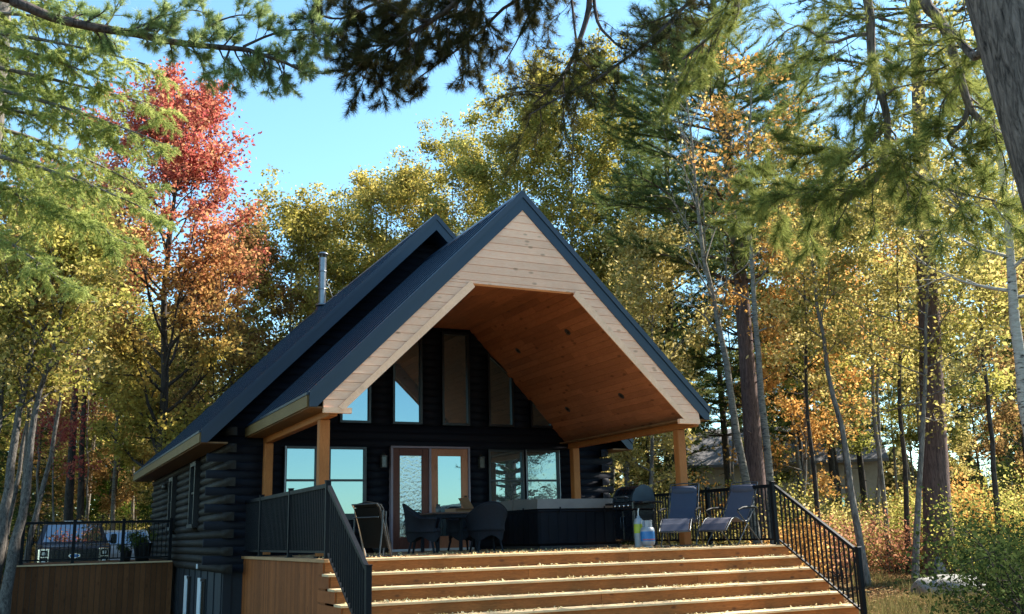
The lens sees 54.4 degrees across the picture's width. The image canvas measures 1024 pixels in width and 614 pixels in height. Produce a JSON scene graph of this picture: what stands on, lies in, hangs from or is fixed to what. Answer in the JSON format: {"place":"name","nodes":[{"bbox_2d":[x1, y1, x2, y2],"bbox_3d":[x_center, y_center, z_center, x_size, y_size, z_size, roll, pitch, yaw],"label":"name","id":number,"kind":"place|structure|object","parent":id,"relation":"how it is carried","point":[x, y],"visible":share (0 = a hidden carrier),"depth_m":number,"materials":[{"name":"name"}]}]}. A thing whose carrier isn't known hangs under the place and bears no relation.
{"place":"outdoors","nodes":[
{"label":"outdoors","id":0,"kind":"place"},
{"bbox_2d":[0,548,1014,613],"bbox_3d":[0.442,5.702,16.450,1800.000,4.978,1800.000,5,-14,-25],"label":"ground","id":1,"kind":"structure","parent":0,"point":[171,612],"depth_m":24.37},
{"bbox_2d":[5,395,66,564],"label":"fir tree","id":2,"kind":"object","parent":1,"relation":"on","point":[42,508],"visible":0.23,"depth_m":42.04,"materials":[{"name":"green plant"}]},
{"bbox_2d":[0,369,86,531],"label":"rusty tree","id":3,"kind":"object","parent":1,"relation":"on","point":[49,481],"visible":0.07,"depth_m":44.82,"materials":[{"name":"yellow plant"}]},
{"bbox_2d":[0,339,95,521],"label":"golden tree","id":4,"kind":"object","parent":1,"relation":"on","point":[64,448],"visible":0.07,"depth_m":46.85,"materials":[{"name":"yellow plant"}]},
{"bbox_2d":[6,349,105,521],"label":"young maple","id":5,"kind":"object","parent":1,"relation":"on","point":[62,437],"visible":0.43,"depth_m":34.43,"materials":[{"name":"plant"}]},
{"bbox_2d":[0,178,135,585],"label":"grey tree","id":6,"kind":"object","parent":1,"relation":"on","point":[18,476],"visible":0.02,"depth_m":25.71,"materials":[{"name":"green plant"}]},
{"bbox_2d":[0,204,143,580],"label":"grey tree","id":7,"kind":"object","parent":1,"relation":"on","point":[5,504],"visible":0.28,"depth_m":24.04,"materials":[{"name":"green plant"}]},
{"bbox_2d":[0,177,148,613],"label":"grey tree","id":8,"kind":"object","parent":1,"relation":"on","point":[6,590],"visible":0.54,"depth_m":23.74,"materials":[{"name":"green plant"}]},
{"bbox_2d":[32,523,116,566],"bbox_3d":[-14.067,7.846,31.685,2.520,2.020,6.040,5,-14,-25],"label":"pickup truck","id":9,"kind":"object","parent":1,"relation":"on","point":[66,536],"visible":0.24,"depth_m":30.23,"materials":[{"name":"grey paint"}]},
{"bbox_2d":[0,154,152,612],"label":"grey tree","id":10,"kind":"object","parent":1,"relation":"on","point":[119,221],"visible":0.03,"depth_m":25.87,"materials":[{"name":"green plant"}]},
{"bbox_2d":[0,225,154,431],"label":"grey tree","id":11,"kind":"object","parent":1,"relation":"on","point":[32,314],"visible":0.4,"depth_m":24.03,"materials":[{"name":"green plant"}]},
{"bbox_2d":[16,184,147,520],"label":"dark trunk tree","id":12,"kind":"object","parent":1,"relation":"on","point":[69,501],"visible":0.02,"depth_m":37.07,"materials":[{"name":"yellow plant"}]},
{"bbox_2d":[10,559,172,613],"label":"side deck","id":13,"kind":"structure","parent":1,"relation":"on","point":[110,587],"depth_m":24.15,"materials":[{"name":"wood"}]},
{"bbox_2d":[19,518,172,564],"bbox_3d":[-10.148,5.736,24.431,3.480,1.045,0.120,5,-14,-25],"label":"deck railing","id":14,"kind":"object","parent":13,"relation":"on","point":[74,522],"visible":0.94,"depth_m":24.42,"materials":[{"name":"black metal"}]},
{"bbox_2d":[5,171,179,562],"bbox_3d":[-12.466,1.931,28.850,5.883,12.709,4.523,-3,-13,7],"label":"grey tree","id":15,"kind":"object","parent":1,"relation":"on","point":[43,486],"visible":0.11,"depth_m":28.58,"materials":[{"name":"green plant"}]},
{"bbox_2d":[0,0,188,306],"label":"cedar tree","id":16,"kind":"object","parent":1,"relation":"on","point":[18,161],"visible":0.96,"depth_m":11.16,"materials":[{"name":"green plant"}]},
{"bbox_2d":[60,353,154,529],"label":"rusty tree","id":17,"kind":"object","parent":1,"relation":"on","point":[101,473],"visible":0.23,"depth_m":48.28,"materials":[{"name":"orange plant"}]},
{"bbox_2d":[74,396,140,529],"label":"leafy tree","id":18,"kind":"object","parent":1,"relation":"on","point":[107,491],"visible":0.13,"depth_m":54.33,"materials":[{"name":"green plant"}]},
{"bbox_2d":[65,223,171,520],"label":"dark trunk tree","id":19,"kind":"object","parent":1,"relation":"on","point":[80,497],"visible":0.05,"depth_m":40.25,"materials":[{"name":"orange plant"}]},
{"bbox_2d":[87,222,167,529],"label":"aspen tree","id":20,"kind":"object","parent":1,"relation":"on","point":[113,493],"visible":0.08,"depth_m":41.70,"materials":[{"name":"yellow plant"}]},
{"bbox_2d":[40,56,282,558],"bbox_3d":[-10.617,0.040,31.615,8.802,17.306,9.404,-2,-13,0],"label":"maple tree","id":21,"kind":"object","parent":1,"relation":"on","point":[189,166],"visible":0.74,"depth_m":31.56,"materials":[{"name":"red plant"}]},
{"bbox_2d":[119,307,211,498],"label":"golden tree","id":22,"kind":"object","parent":1,"relation":"on","point":[146,444],"visible":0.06,"depth_m":44.81,"materials":[{"name":"yellow plant"}]},
{"bbox_2d":[134,341,207,508],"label":"golden tree","id":23,"kind":"object","parent":1,"relation":"on","point":[169,395],"visible":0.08,"depth_m":41.98,"materials":[{"name":"yellow plant"}]},
{"bbox_2d":[0,0,355,103],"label":"pine","id":24,"kind":"object","parent":1,"relation":"on","point":[254,61],"visible":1,"depth_m":10.16,"materials":[{"name":"green plant"}]},
{"bbox_2d":[158,194,318,420],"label":"maple tree","id":25,"kind":"object","parent":1,"relation":"on","point":[249,246],"visible":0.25,"depth_m":37.22,"materials":[{"name":"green plant"}]},
{"bbox_2d":[169,163,377,392],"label":"birch tree","id":26,"kind":"object","parent":1,"relation":"on","point":[301,225],"visible":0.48,"depth_m":40.06,"materials":[{"name":"yellow plant"}]},
{"bbox_2d":[307,145,461,301],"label":"birch tree","id":27,"kind":"object","parent":1,"relation":"on","point":[370,192],"visible":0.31,"depth_m":42.39,"materials":[{"name":"yellow plant"}]},
{"bbox_2d":[275,0,564,121],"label":"shore pine","id":28,"kind":"object","parent":1,"relation":"on","point":[396,36],"visible":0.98,"depth_m":10.31,"materials":[{"name":"green plant"}]},
{"bbox_2d":[133,190,710,613],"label":"log cabin","id":29,"kind":"object","parent":1,"relation":"on","point":[509,349],"visible":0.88,"depth_m":20.87,"materials":[{"name":"black wood"}]},
{"bbox_2d":[186,461,201,527],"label":"window","id":30,"kind":"structure","parent":29,"relation":"in","point":[194,486],"depth_m":22.31,"materials":[{"name":"black glass"}]},
{"bbox_2d":[283,446,316,491],"bbox_3d":[-4.319,3.596,20.309,0.690,1.500,0.122,5,-14,-25],"label":"window","id":31,"kind":"structure","parent":29,"relation":"in","point":[300,462],"depth_m":20.38,"materials":[{"name":"blue glass"}]},
{"bbox_2d":[329,447,366,519],"bbox_3d":[-3.442,3.671,20.729,0.820,1.500,0.112,5,-14,-25],"label":"window","id":32,"kind":"structure","parent":29,"relation":"in","point":[347,465],"depth_m":20.77,"materials":[{"name":"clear glass"}]},
{"bbox_2d":[339,385,370,423],"bbox_3d":[-3.343,1.700,21.254,0.670,1.550,0.112,5,-14,-25],"label":"window","id":33,"kind":"structure","parent":29,"relation":"in","point":[361,406],"depth_m":21.19,"materials":[{"name":"blue glass"}]},
{"bbox_2d":[392,337,422,424],"bbox_3d":[-2.298,1.574,21.800,0.680,1.990,0.112,5,-14,-25],"label":"window","id":34,"kind":"structure","parent":29,"relation":"in","point":[407,377],"depth_m":21.75,"materials":[{"name":"clear glass"}]},
{"bbox_2d":[393,448,428,549],"bbox_3d":[-2.163,4.076,21.223,0.814,2.110,0.050,5,-14,-25],"label":"door","id":35,"kind":"structure","parent":29,"relation":"in","point":[410,465],"depth_m":21.26,"materials":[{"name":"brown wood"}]},
{"bbox_2d":[431,449,468,547],"bbox_3d":[-1.339,4.135,21.571,0.864,2.110,0.127,5,-14,-25],"label":"door","id":36,"kind":"structure","parent":29,"relation":"in","point":[449,467],"depth_m":21.66,"materials":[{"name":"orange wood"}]},
{"bbox_2d":[440,332,469,425],"bbox_3d":[-1.272,1.611,22.297,0.660,2.090,0.112,5,-14,-25],"label":"window","id":37,"kind":"structure","parent":29,"relation":"in","point":[455,367],"depth_m":22.29,"materials":[{"name":"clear glass"}]},
{"bbox_2d":[486,353,513,426],"bbox_3d":[-0.271,1.899,22.721,0.630,1.670,0.112,5,-14,-25],"label":"window","id":38,"kind":"structure","parent":29,"relation":"in","point":[500,389],"depth_m":22.69,"materials":[{"name":"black glass"}]},
{"bbox_2d":[487,449,524,501],"bbox_3d":[-0.134,3.952,22.293,0.880,1.490,0.112,5,-14,-25],"label":"window","id":39,"kind":"structure","parent":29,"relation":"in","point":[506,479],"depth_m":22.33,"materials":[{"name":"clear glass"}]},
{"bbox_2d":[524,450,560,498],"bbox_3d":[0.704,4.012,22.669,0.880,1.500,0.092,5,-14,-25],"label":"window","id":40,"kind":"structure","parent":29,"relation":"in","point":[542,467],"depth_m":22.73,"materials":[{"name":"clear glass"}]},
{"bbox_2d":[374,114,500,262],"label":"birch tree","id":41,"kind":"object","parent":1,"relation":"on","point":[443,157],"visible":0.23,"depth_m":45.77,"materials":[{"name":"green plant"}]},
{"bbox_2d":[404,71,592,265],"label":"leafy tree","id":42,"kind":"object","parent":1,"relation":"on","point":[493,196],"visible":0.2,"depth_m":41.76,"materials":[{"name":"green plant"}]},
{"bbox_2d":[241,544,777,613],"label":"porch deck","id":43,"kind":"structure","parent":1,"relation":"on","point":[282,584],"depth_m":16.93,"materials":[{"name":"wood"}]},
{"bbox_2d":[244,480,331,558],"bbox_3d":[-4.151,3.799,17.423,0.120,1.115,6.950,5,-14,-25],"label":"deck railing","id":44,"kind":"object","parent":43,"relation":"on","point":[290,521],"visible":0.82,"depth_m":16.32,"materials":[{"name":"black metal"}]},
{"bbox_2d":[351,501,391,557],"bbox_3d":[-2.172,3.438,15.389,0.624,0.847,0.345,-11,-16,35],"label":"folding lounger","id":45,"kind":"object","parent":43,"relation":"on","point":[371,525],"visible":0.92,"depth_m":15.37,"materials":[{"name":"fabric"}]},
{"bbox_2d":[402,503,440,553],"bbox_3d":[-1.621,3.969,17.866,0.701,0.893,0.817,-2,-13,4],"label":"wicker chair","id":46,"kind":"object","parent":43,"relation":"on","point":[418,527],"visible":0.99,"depth_m":17.59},
{"bbox_2d":[464,501,507,551],"bbox_3d":[-0.465,4.004,18.146,0.817,0.893,0.701,3,-14,-20],"label":"wicker chair","id":47,"kind":"object","parent":43,"relation":"on","point":[485,520],"visible":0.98,"depth_m":17.92,"materials":[{"name":"wicker"}]},
{"bbox_2d":[495,498,621,549],"bbox_3d":[0.919,4.477,20.568,2.014,0.985,2.214,5,-14,-25],"label":"hot tub","id":48,"kind":"object","parent":43,"relation":"on","point":[540,524],"visible":0.85,"depth_m":19.66,"materials":[{"name":"plastic"}]},
{"bbox_2d":[605,484,661,546],"bbox_3d":[2.345,4.052,19.294,0.567,1.174,1.400,5,-14,-25],"label":"gas grill","id":49,"kind":"object","parent":43,"relation":"on","point":[627,502],"visible":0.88,"depth_m":19.09,"materials":[{"name":"black metal"}]},
{"bbox_2d":[658,483,704,546],"bbox_3d":[3.028,3.722,17.936,0.692,1.151,1.444,-6,-14,18],"label":"sling recliner","id":50,"kind":"object","parent":43,"relation":"on","point":[682,508],"visible":0.94,"depth_m":18.25,"materials":[{"name":"blue fabric"}]},
{"bbox_2d":[612,481,780,544],"bbox_3d":[3.466,4.324,20.483,0.120,1.115,5.950,5,-14,-25],"label":"deck railing","id":51,"kind":"object","parent":43,"relation":"on","point":[772,509],"visible":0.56,"depth_m":19.05,"materials":[{"name":"black metal"}]},
{"bbox_2d":[698,481,761,545],"bbox_3d":[3.944,3.728,18.061,0.692,1.151,1.444,-12,-16,38],"label":"sling recliner","id":52,"kind":"object","parent":43,"relation":"on","point":[739,502],"visible":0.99,"depth_m":18.26,"materials":[{"name":"blue fabric"}]},
{"bbox_2d":[1,396,1022,540],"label":"forest","id":53,"kind":"object","parent":1,"relation":"on","point":[889,478],"depth_m":74.82,"materials":[{"name":"green plant"}]},
{"bbox_2d":[497,28,662,310],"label":"leafy tree","id":54,"kind":"object","parent":1,"relation":"on","point":[593,168],"visible":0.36,"depth_m":39.35,"materials":[{"name":"green plant"}]},
{"bbox_2d":[317,544,858,613],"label":"porch stairs","id":55,"kind":"structure","parent":1,"relation":"on","point":[498,568],"depth_m":15.38,"materials":[{"name":"wood"}]},
{"bbox_2d":[327,485,372,613],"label":"stair railing","id":56,"kind":"object","parent":55,"relation":"on","point":[351,567],"visible":1,"depth_m":13.32,"materials":[{"name":"black metal"}]},
{"bbox_2d":[298,543,848,613],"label":"fallen leaves","id":57,"kind":"object","parent":55,"relation":"on","point":[487,551],"visible":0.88,"depth_m":15.84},
{"bbox_2d":[774,485,866,613],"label":"stair railing","id":58,"kind":"object","parent":55,"relation":"on","point":[860,585],"visible":1,"depth_m":16.70,"materials":[{"name":"black metal"}]},
{"bbox_2d":[472,0,732,181],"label":"shore pine","id":59,"kind":"object","parent":1,"relation":"on","point":[654,39],"visible":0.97,"depth_m":10.03,"materials":[{"name":"green plant"}]},
{"bbox_2d":[548,70,697,495],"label":"leafy tree","id":60,"kind":"object","parent":1,"relation":"on","point":[612,470],"visible":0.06,"depth_m":44.55,"materials":[{"name":"green plant"}]},
{"bbox_2d":[579,214,719,485],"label":"golden tree","id":61,"kind":"object","parent":1,"relation":"on","point":[600,253],"visible":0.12,"depth_m":37.51,"materials":[{"name":"yellow plant"}]},
{"bbox_2d":[608,326,702,544],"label":"fir tree","id":62,"kind":"object","parent":1,"relation":"on","point":[659,466],"visible":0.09,"depth_m":37.16,"materials":[{"name":"green plant"}]},
{"bbox_2d":[593,210,751,493],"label":"golden tree","id":63,"kind":"object","parent":1,"relation":"on","point":[626,283],"visible":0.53,"depth_m":32.81,"materials":[{"name":"yellow plant"}]},
{"bbox_2d":[577,0,775,515],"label":"white pine","id":64,"kind":"object","parent":1,"relation":"on","point":[701,372],"visible":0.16,"depth_m":39.91,"materials":[{"name":"green plant"}]},
{"bbox_2d":[611,463,788,544],"bbox_3d":[5.485,6.311,29.954,5.188,3.450,5.463,4,-14,-21],"label":"shrub","id":65,"kind":"object","parent":1,"relation":"on","point":[677,542],"visible":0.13,"depth_m":29.53,"materials":[{"name":"green plant"}]},
{"bbox_2d":[639,55,770,544],"bbox_3d":[5.306,-0.311,25.688,3.420,15.108,4.965,-2,-13,2],"label":"bare birch","id":66,"kind":"object","parent":1,"relation":"on","point":[743,468],"visible":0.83,"depth_m":26.13,"materials":[{"name":"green plant"}]},
{"bbox_2d":[657,204,795,495],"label":"pine tree","id":67,"kind":"object","parent":1,"relation":"on","point":[723,434],"visible":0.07,"depth_m":46.91,"materials":[{"name":"green plant"}]},
{"bbox_2d":[574,0,887,544],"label":"white pine","id":68,"kind":"object","parent":1,"relation":"on","point":[753,449],"visible":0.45,"depth_m":31.96,"materials":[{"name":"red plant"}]},
{"bbox_2d":[635,89,837,411],"bbox_3d":[8.541,0.222,37.686,7.346,18.475,7.387,5,-14,-26],"label":"pine tree","id":69,"kind":"object","parent":1,"relation":"on","point":[710,400],"visible":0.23,"depth_m":36.92,"materials":[{"name":"green plant"}]},
{"bbox_2d":[677,32,822,543],"bbox_3d":[6.304,-0.026,25.035,3.396,14.276,3.370,-1,-13,-3],"label":"orange birch","id":70,"kind":"object","parent":1,"relation":"on","point":[764,420],"visible":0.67,"depth_m":25.26,"materials":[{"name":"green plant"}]},
{"bbox_2d":[715,214,818,544],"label":"aspen tree","id":71,"kind":"object","parent":1,"relation":"on","point":[790,381],"visible":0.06,"depth_m":40.93,"materials":[{"name":"yellow plant"}]},
{"bbox_2d":[731,325,818,502],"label":"leafy tree","id":72,"kind":"object","parent":1,"relation":"on","point":[781,458],"visible":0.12,"depth_m":55.87,"materials":[{"name":"yellow plant"}]},
{"bbox_2d":[687,422,888,542],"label":"cottage","id":73,"kind":"structure","parent":1,"relation":"on","point":[712,458],"depth_m":56.09,"materials":[{"name":"beige"}]},
{"bbox_2d":[720,283,859,514],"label":"tree","id":74,"kind":"object","parent":1,"relation":"on","point":[799,439],"visible":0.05,"depth_m":43.95,"materials":[{"name":"yellow plant"}]},
{"bbox_2d":[746,500,842,579],"bbox_3d":[7.065,5.963,25.273,2.570,2.093,3.272,-5,-13,16],"label":"shrub","id":75,"kind":"object","parent":1,"relation":"on","point":[806,546],"visible":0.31,"depth_m":24.93,"materials":[{"name":"yellow plant"}]},
{"bbox_2d":[717,115,880,586],"bbox_3d":[7.759,0.867,25.426,3.904,12.612,3.747,-7,-14,23],"label":"leaning tree","id":76,"kind":"object","parent":1,"relation":"on","point":[834,269],"visible":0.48,"depth_m":25.28,"materials":[{"name":"yellow plant"}]},
{"bbox_2d":[711,238,892,525],"bbox_3d":[10.279,2.784,34.881,6.530,12.119,5.844,-8,-14,26],"label":"golden tree","id":77,"kind":"object","parent":1,"relation":"on","point":[815,431],"visible":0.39,"depth_m":34.28,"materials":[{"name":"yellow plant"}]},
{"bbox_2d":[746,178,875,565],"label":"thin tree","id":78,"kind":"object","parent":1,"relation":"on","point":[806,377],"visible":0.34,"depth_m":29.14,"materials":[{"name":"yellow plant"}]},
{"bbox_2d":[765,284,884,524],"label":"tree","id":79,"kind":"object","parent":1,"relation":"on","point":[831,462],"visible":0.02,"depth_m":46.74,"materials":[{"name":"orange plant"}]},
{"bbox_2d":[774,204,897,552],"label":"leafy tree","id":80,"kind":"object","parent":1,"relation":"on","point":[860,441],"visible":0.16,"depth_m":37.38,"materials":[{"name":"yellow plant"}]},
{"bbox_2d":[765,497,908,577],"bbox_3d":[8.312,6.024,25.742,3.035,2.108,3.054,9,-17,-39],"label":"shrub","id":81,"kind":"object","parent":1,"relation":"on","point":[847,536],"visible":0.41,"depth_m":25.45,"materials":[{"name":"yellow plant"}]},
{"bbox_2d":[651,0,1023,269],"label":"pine","id":82,"kind":"object","parent":1,"relation":"on","point":[997,51],"visible":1,"depth_m":7.48,"materials":[{"name":"green plant"}]},
{"bbox_2d":[782,481,903,565],"bbox_3d":[10.065,6.416,29.426,4.099,2.588,3.893,-9,-15,29],"label":"shrub","id":83,"kind":"object","parent":1,"relation":"on","point":[844,516],"visible":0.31,"depth_m":28.76,"materials":[{"name":"yellow plant"}]},
{"bbox_2d":[790,247,915,514],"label":"tree","id":84,"kind":"object","parent":1,"relation":"on","point":[862,479],"visible":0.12,"depth_m":49.23,"materials":[{"name":"yellow plant"}]},
{"bbox_2d":[803,170,918,567],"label":"thin tree","id":85,"kind":"object","parent":1,"relation":"on","point":[881,475],"visible":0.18,"depth_m":29.20,"materials":[{"name":"yellow plant"}]},
{"bbox_2d":[826,162,917,542],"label":"thin tree","id":86,"kind":"object","parent":1,"relation":"on","point":[878,493],"visible":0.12,"depth_m":32.12,"materials":[{"name":"yellow plant"}]},
{"bbox_2d":[838,507,922,573],"bbox_3d":[9.935,6.159,26.293,2.731,1.897,2.748,-6,-14,18],"label":"shrub","id":87,"kind":"object","parent":1,"relation":"on","point":[898,546],"visible":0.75,"depth_m":26.12,"materials":[{"name":"orange plant"}]},
{"bbox_2d":[748,103,1023,582],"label":"golden tree","id":88,"kind":"object","parent":1,"relation":"on","point":[918,496],"visible":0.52,"depth_m":24.50,"materials":[{"name":"yellow plant"}]},
{"bbox_2d":[780,0,991,575],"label":"white pine","id":89,"kind":"object","parent":1,"relation":"on","point":[936,466],"visible":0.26,"depth_m":25.35,"materials":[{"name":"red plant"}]},
{"bbox_2d":[860,133,952,440],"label":"aspen tree","id":90,"kind":"object","parent":1,"relation":"on","point":[917,398],"visible":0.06,"depth_m":42.09,"materials":[{"name":"yellow plant"}]},
{"bbox_2d":[828,168,988,573],"bbox_3d":[10.739,1.739,27.245,4.151,11.226,4.528,5,-14,-25],"label":"thin tree","id":91,"kind":"object","parent":1,"relation":"on","point":[897,336],"visible":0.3,"depth_m":27.22,"materials":[{"name":"yellow plant"}]},
{"bbox_2d":[815,560,1018,613],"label":"leaf litter","id":92,"kind":"object","parent":1,"relation":"on","point":[881,592],"visible":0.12,"depth_m":22.97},
{"bbox_2d":[828,0,1023,434],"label":"paper birch","id":93,"kind":"object","parent":1,"relation":"on","point":[1014,305],"visible":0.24,"depth_m":18.67,"materials":[{"name":"yellow plant"}]},
{"bbox_2d":[873,264,984,468],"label":"leafy tree","id":94,"kind":"object","parent":1,"relation":"on","point":[908,435],"visible":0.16,"depth_m":44.53,"materials":[{"name":"yellow plant"}]},
{"bbox_2d":[848,562,1020,613],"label":"dry grass","id":95,"kind":"structure","parent":1,"relation":"on","point":[899,608],"depth_m":19.79,"materials":[{"name":"plant"}]},
{"bbox_2d":[901,341,989,482],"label":"golden tree","id":96,"kind":"object","parent":1,"relation":"on","point":[961,451],"visible":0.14,"depth_m":48.88,"materials":[{"name":"yellow plant"}]},
{"bbox_2d":[878,500,1023,613],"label":"shrub","id":97,"kind":"object","parent":1,"relation":"on","point":[965,600],"visible":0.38,"depth_m":15.54,"materials":[{"name":"green plant"}]},
{"bbox_2d":[879,484,1023,613],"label":"shrub","id":98,"kind":"object","parent":1,"relation":"on","point":[1013,585],"visible":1,"depth_m":12.92,"materials":[{"name":"green plant"}]},
{"bbox_2d":[894,266,1011,495],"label":"tree","id":99,"kind":"object","parent":1,"relation":"on","point":[959,409],"visible":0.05,"depth_m":57.82,"materials":[{"name":"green plant"}]},
{"bbox_2d":[891,160,1023,543],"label":"thin tree","id":100,"kind":"object","parent":1,"relation":"on","point":[995,390],"visible":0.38,"depth_m":24.74,"materials":[{"name":"yellow plant"}]},
{"bbox_2d":[896,482,1023,574],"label":"shrub","id":101,"kind":"object","parent":1,"relation":"on","point":[1013,510],"visible":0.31,"depth_m":23.73,"materials":[{"name":"yellow plant"}]},
{"bbox_2d":[930,488,1023,601],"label":"shrub","id":102,"kind":"object","parent":1,"relation":"on","point":[1002,528],"visible":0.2,"depth_m":19.91,"materials":[{"name":"green plant"}]},
{"bbox_2d":[949,363,1013,504],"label":"tree","id":103,"kind":"object","parent":1,"relation":"on","point":[978,467],"visible":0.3,"depth_m":51.99,"materials":[{"name":"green plant"}]},
{"bbox_2d":[940,256,1023,478],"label":"rusty tree","id":104,"kind":"object","parent":1,"relation":"on","point":[1002,406],"visible":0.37,"depth_m":37.84,"materials":[{"name":"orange plant"}]},
{"bbox_2d":[950,455,1023,544],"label":"shrub","id":105,"kind":"object","parent":1,"relation":"on","point":[1000,494],"visible":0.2,"depth_m":28.48,"materials":[{"name":"yellow plant"}]},
{"bbox_2d":[986,330,1023,506],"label":"tree","id":106,"kind":"object","parent":1,"relation":"on","point":[1009,453],"visible":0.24,"depth_m":42.52,"materials":[{"name":"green plant"}]},
{"bbox_2d":[0,0,1016,509],"label":"sky","id":107,"kind":"structure","parent":0,"point":[310,139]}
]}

